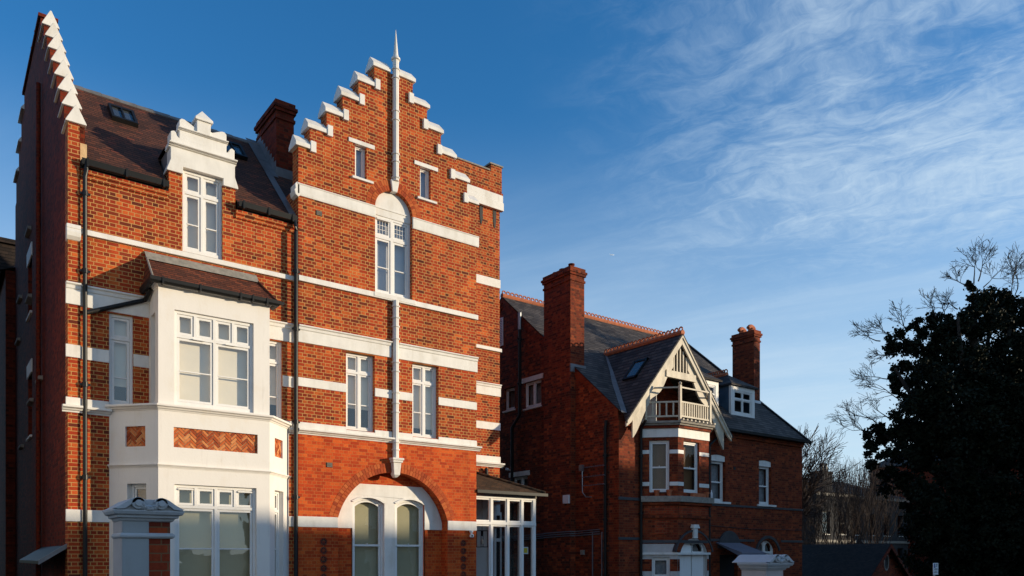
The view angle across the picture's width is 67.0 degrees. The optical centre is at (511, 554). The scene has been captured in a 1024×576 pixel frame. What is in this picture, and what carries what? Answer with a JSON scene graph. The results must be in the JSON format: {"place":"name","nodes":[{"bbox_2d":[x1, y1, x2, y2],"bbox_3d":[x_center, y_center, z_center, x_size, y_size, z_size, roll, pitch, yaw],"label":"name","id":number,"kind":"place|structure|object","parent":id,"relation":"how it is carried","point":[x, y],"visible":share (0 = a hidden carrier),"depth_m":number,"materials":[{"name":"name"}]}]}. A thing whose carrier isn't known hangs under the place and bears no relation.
{"place":"outdoors","nodes":[
{"label":"outdoors","id":0,"kind":"place"},
{"bbox_2d":[102,497,184,575],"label":"gate pier","id":1,"kind":"structure","parent":0,"point":[141,535],"depth_m":6.72,"materials":[{"name":"white brick"}]},
{"bbox_2d":[0,0,1023,485],"label":"sky","id":2,"kind":"structure","parent":0,"point":[794,171],"materials":[{"name":"blue"}]},
{"bbox_3d":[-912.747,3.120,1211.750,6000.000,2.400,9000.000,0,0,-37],"label":"ground","id":3,"kind":"structure","parent":0,"visible":0},
{"bbox_2d":[0,11,547,575],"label":"brick house","id":4,"kind":"structure","parent":3,"relation":"on","point":[272,349],"depth_m":17.78,"materials":[{"name":"red brick"}]},
{"bbox_2d":[26,310,31,322],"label":"window","id":5,"kind":"structure","parent":4,"relation":"in","point":[30,312],"depth_m":20.24,"materials":[{"name":"glass"}]},
{"bbox_2d":[109,314,132,404],"bbox_3d":[-7.978,-3.890,15.686,0.560,1.940,0.430,0,0,-37],"label":"window","id":6,"kind":"structure","parent":4,"relation":"in","point":[120,327],"depth_m":15.62,"materials":[{"name":"white glass"}]},
{"bbox_2d":[132,484,145,498],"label":"window","id":7,"kind":"structure","parent":4,"relation":"in","point":[142,487],"depth_m":15.39,"materials":[{"name":"white glass"}]},
{"bbox_2d":[182,170,221,259],"bbox_3d":[-6.642,-7.225,16.523,0.820,1.710,0.154,0,0,-37],"label":"window","id":8,"kind":"structure","parent":4,"relation":"in","point":[201,194],"depth_m":16.50,"materials":[{"name":"white glass"}]},
{"bbox_2d":[174,310,252,412],"bbox_3d":[-6.134,-3.922,15.891,1.570,1.875,0.154,0,0,-37],"label":"window","id":9,"kind":"structure","parent":4,"relation":"in","point":[210,373],"depth_m":15.87,"materials":[{"name":"white glass"}]},
{"bbox_2d":[174,484,255,575],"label":"window","id":10,"kind":"structure","parent":4,"relation":"in","point":[215,535],"depth_m":15.91,"materials":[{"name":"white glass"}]},
{"bbox_2d":[270,341,280,418],"bbox_3d":[-5.520,-3.890,17.543,0.560,1.940,0.430,0,0,-37],"label":"window","id":11,"kind":"structure","parent":4,"relation":"in","point":[275,347],"depth_m":17.49,"materials":[{"name":"white glass"}]},
{"bbox_2d":[275,491,278,575],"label":"window","id":12,"kind":"structure","parent":4,"relation":"in","point":[276,493],"depth_m":17.14,"materials":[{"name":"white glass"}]},
{"bbox_2d":[346,352,372,431],"bbox_3d":[-3.810,-3.887,18.754,0.870,1.975,0.400,0,0,-37],"label":"window","id":13,"kind":"structure","parent":4,"relation":"in","point":[359,368],"depth_m":18.67,"materials":[{"name":"white glass"}]},
{"bbox_2d":[355,146,364,178],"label":"window","id":14,"kind":"structure","parent":4,"relation":"in","point":[359,152],"depth_m":18.67,"materials":[{"name":"clear glass"}]},
{"bbox_2d":[352,498,382,575],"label":"window","id":15,"kind":"structure","parent":4,"relation":"in","point":[367,513],"depth_m":19.16,"materials":[{"name":"clear glass"}]},
{"bbox_2d":[375,215,409,298],"bbox_3d":[-3.020,-7.337,19.202,1.030,1.965,0.204,0,0,-37],"label":"window","id":16,"kind":"structure","parent":4,"relation":"in","point":[392,237],"depth_m":19.23,"materials":[{"name":"clear glass"}]},
{"bbox_2d":[395,500,422,575],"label":"window","id":17,"kind":"structure","parent":4,"relation":"in","point":[408,513],"depth_m":19.87,"materials":[{"name":"clear glass"}]},
{"bbox_2d":[412,364,435,438],"bbox_3d":[-2.377,-3.887,19.836,0.880,1.975,0.400,0,0,-37],"label":"window","id":18,"kind":"structure","parent":4,"relation":"in","point":[423,377],"depth_m":19.74,"materials":[{"name":"clear glass"}]},
{"bbox_2d":[420,168,428,198],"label":"window","id":19,"kind":"structure","parent":4,"relation":"in","point":[424,174],"depth_m":19.73,"materials":[{"name":"clear glass"}]},
{"bbox_2d":[476,530,487,546],"bbox_3d":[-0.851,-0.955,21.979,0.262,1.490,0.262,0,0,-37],"label":"hanging lantern","id":20,"kind":"object","parent":4,"relation":"hanging from","point":[481,541],"visible":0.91,"depth_m":21.95,"materials":[{"name":"black metal"}]},
{"bbox_2d":[500,263,811,575],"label":"brick house","id":21,"kind":"structure","parent":3,"relation":"on","point":[609,427],"depth_m":25.92,"materials":[{"name":"red brick"}]},
{"bbox_2d":[502,387,515,413],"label":"window","id":22,"kind":"structure","parent":21,"relation":"in","point":[512,390],"depth_m":28.60,"materials":[{"name":"clear glass"}]},
{"bbox_2d":[514,476,527,485],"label":"window","id":23,"kind":"structure","parent":21,"relation":"in","point":[523,480],"depth_m":28.02,"materials":[{"name":"clear glass"}]},
{"bbox_2d":[523,379,541,410],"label":"window","id":24,"kind":"structure","parent":21,"relation":"in","point":[535,386],"depth_m":27.40,"materials":[{"name":"clear glass"}]},
{"bbox_2d":[654,490,659,495],"bbox_3d":[4.549,-1.935,24.304,0.198,0.190,0.193,0,0,-37],"label":"flower pot","id":25,"kind":"object","parent":21,"relation":"on","point":[656,492],"visible":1,"depth_m":24.24,"materials":[{"name":"ceramic"}]},
{"bbox_2d":[649,441,668,491],"bbox_3d":[4.664,-2.785,24.533,0.620,1.630,0.218,0,0,8],"label":"window","id":26,"kind":"structure","parent":21,"relation":"in","point":[658,450],"depth_m":24.61,"materials":[{"name":"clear glass"}]},
{"bbox_2d":[652,557,669,575],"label":"window","id":27,"kind":"structure","parent":21,"relation":"in","point":[660,565],"depth_m":24.49,"materials":[{"name":"clear glass"}]},
{"bbox_2d":[666,490,671,495],"bbox_3d":[4.927,-1.935,24.251,0.198,0.190,0.193,0,0,-37],"label":"flower pot","id":28,"kind":"object","parent":21,"relation":"on","point":[669,492],"visible":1,"depth_m":24.19,"materials":[{"name":"ceramic"}]},
{"bbox_2d":[684,441,696,492],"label":"window","id":29,"kind":"structure","parent":21,"relation":"in","point":[688,468],"depth_m":24.93,"materials":[{"name":"clear glass"}]},
{"bbox_2d":[680,544,704,575],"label":"window","id":30,"kind":"structure","parent":21,"relation":"in","point":[690,565],"depth_m":24.84,"materials":[{"name":"white glass"}]},
{"bbox_2d":[690,493,705,496],"bbox_3d":[5.952,-1.900,24.737,0.620,0.120,0.120,0,0,-37],"label":"plant trough","id":31,"kind":"object","parent":21,"relation":"on","point":[697,494],"visible":1,"depth_m":24.64,"materials":[{"name":"ceramic"}]},
{"bbox_2d":[709,385,714,397],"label":"window","id":32,"kind":"structure","parent":21,"relation":"in","point":[711,386],"depth_m":27.83,"materials":[{"name":"white glass"}]},
{"bbox_2d":[711,461,722,501],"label":"window","id":33,"kind":"structure","parent":21,"relation":"in","point":[714,464],"depth_m":27.07,"materials":[{"name":"white glass"}]},
{"bbox_2d":[720,555,733,575],"bbox_3d":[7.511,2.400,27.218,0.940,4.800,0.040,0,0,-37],"label":"door","id":34,"kind":"structure","parent":21,"relation":"in","point":[726,565],"depth_m":27.22,"materials":[{"name":"black wood"}]},
{"bbox_2d":[734,390,751,415],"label":"window","id":35,"kind":"structure","parent":21,"relation":"in","point":[738,395],"depth_m":29.04,"materials":[{"name":"white glass"}]},
{"bbox_2d":[759,466,768,504],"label":"window","id":36,"kind":"structure","parent":21,"relation":"in","point":[761,469],"depth_m":28.71,"materials":[{"name":"white glass"}]},
{"bbox_2d":[759,540,772,554],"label":"window","id":37,"kind":"structure","parent":21,"relation":"in","point":[763,547],"depth_m":28.78,"materials":[{"name":"white glass"}]},
{"bbox_2d":[802,485,841,544],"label":"bare tree","id":38,"kind":"object","parent":3,"relation":"on","point":[815,528],"visible":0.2,"depth_m":52.20,"materials":[{"name":"brown plant"}]},
{"bbox_2d":[802,478,859,544],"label":"bare tree","id":39,"kind":"object","parent":3,"relation":"on","point":[812,523],"visible":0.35,"depth_m":50.03,"materials":[{"name":"brown plant"}]},
{"bbox_2d":[799,423,863,543],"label":"bare tree","id":40,"kind":"object","parent":3,"relation":"on","point":[809,479],"visible":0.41,"depth_m":40.45,"materials":[{"name":"brown plant"}]},
{"bbox_2d":[803,458,884,543],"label":"bare tree","id":41,"kind":"object","parent":3,"relation":"on","point":[844,540],"visible":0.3,"depth_m":52.62,"materials":[{"name":"brown plant"}]},
{"bbox_2d":[804,451,889,543],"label":"bare tree","id":42,"kind":"object","parent":3,"relation":"on","point":[864,509],"visible":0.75,"depth_m":48.75,"materials":[{"name":"brown plant"}]},
{"bbox_2d":[802,464,908,569],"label":"stucco house","id":43,"kind":"structure","parent":3,"relation":"on","point":[899,544],"depth_m":80.71,"materials":[{"name":"stone"}]},
{"bbox_2d":[839,512,844,534],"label":"window","id":44,"kind":"structure","parent":43,"relation":"in","point":[842,512],"depth_m":77.11,"materials":[{"name":"white metal"}]},
{"bbox_2d":[897,548,901,555],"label":"window","id":45,"kind":"structure","parent":43,"relation":"in","point":[899,550],"depth_m":84.11,"materials":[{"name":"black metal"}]},
{"bbox_2d":[897,516,902,536],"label":"window","id":46,"kind":"structure","parent":43,"relation":"in","point":[900,517],"depth_m":84.00,"materials":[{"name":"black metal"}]},
{"bbox_2d":[802,544,910,575],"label":"lodge","id":47,"kind":"structure","parent":3,"relation":"on","point":[846,560],"depth_m":44.66,"materials":[{"name":"grey brick"}]},
{"bbox_2d":[884,555,888,570],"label":"oval window","id":48,"kind":"structure","parent":47,"relation":"in","point":[886,562],"depth_m":44.11,"materials":[{"name":"grey glass"}]},
{"bbox_2d":[822,458,907,543],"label":"bare tree","id":49,"kind":"object","parent":3,"relation":"on","point":[880,515],"visible":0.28,"depth_m":53.40,"materials":[{"name":"brown plant"}]},
{"bbox_2d":[828,463,910,543],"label":"bare tree","id":50,"kind":"object","parent":3,"relation":"on","point":[886,520],"visible":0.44,"depth_m":50.23,"materials":[{"name":"brown plant"}]},
{"bbox_2d":[865,456,1020,575],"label":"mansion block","id":51,"kind":"structure","parent":3,"relation":"on","point":[884,462],"depth_m":87.03,"materials":[{"name":"brick"}]},
{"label":"front yard","id":52,"kind":"structure","parent":0,"visible":0},
{"bbox_2d":[732,554,793,575],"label":"gate pier","id":53,"kind":"structure","parent":52,"relation":"on","point":[764,565],"depth_m":12.27,"materials":[{"name":"grey paint"}]},
{"bbox_2d":[824,236,1023,575],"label":"ivy tree","id":54,"kind":"object","parent":52,"relation":"on","point":[972,439],"visible":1,"depth_m":29.14,"materials":[{"name":"green plant"}]},
{"bbox_2d":[933,563,937,575],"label":"parking sign","id":55,"kind":"object","parent":52,"relation":"on","point":[935,568],"visible":1,"depth_m":17.00,"materials":[{"name":"metal"}]}
]}

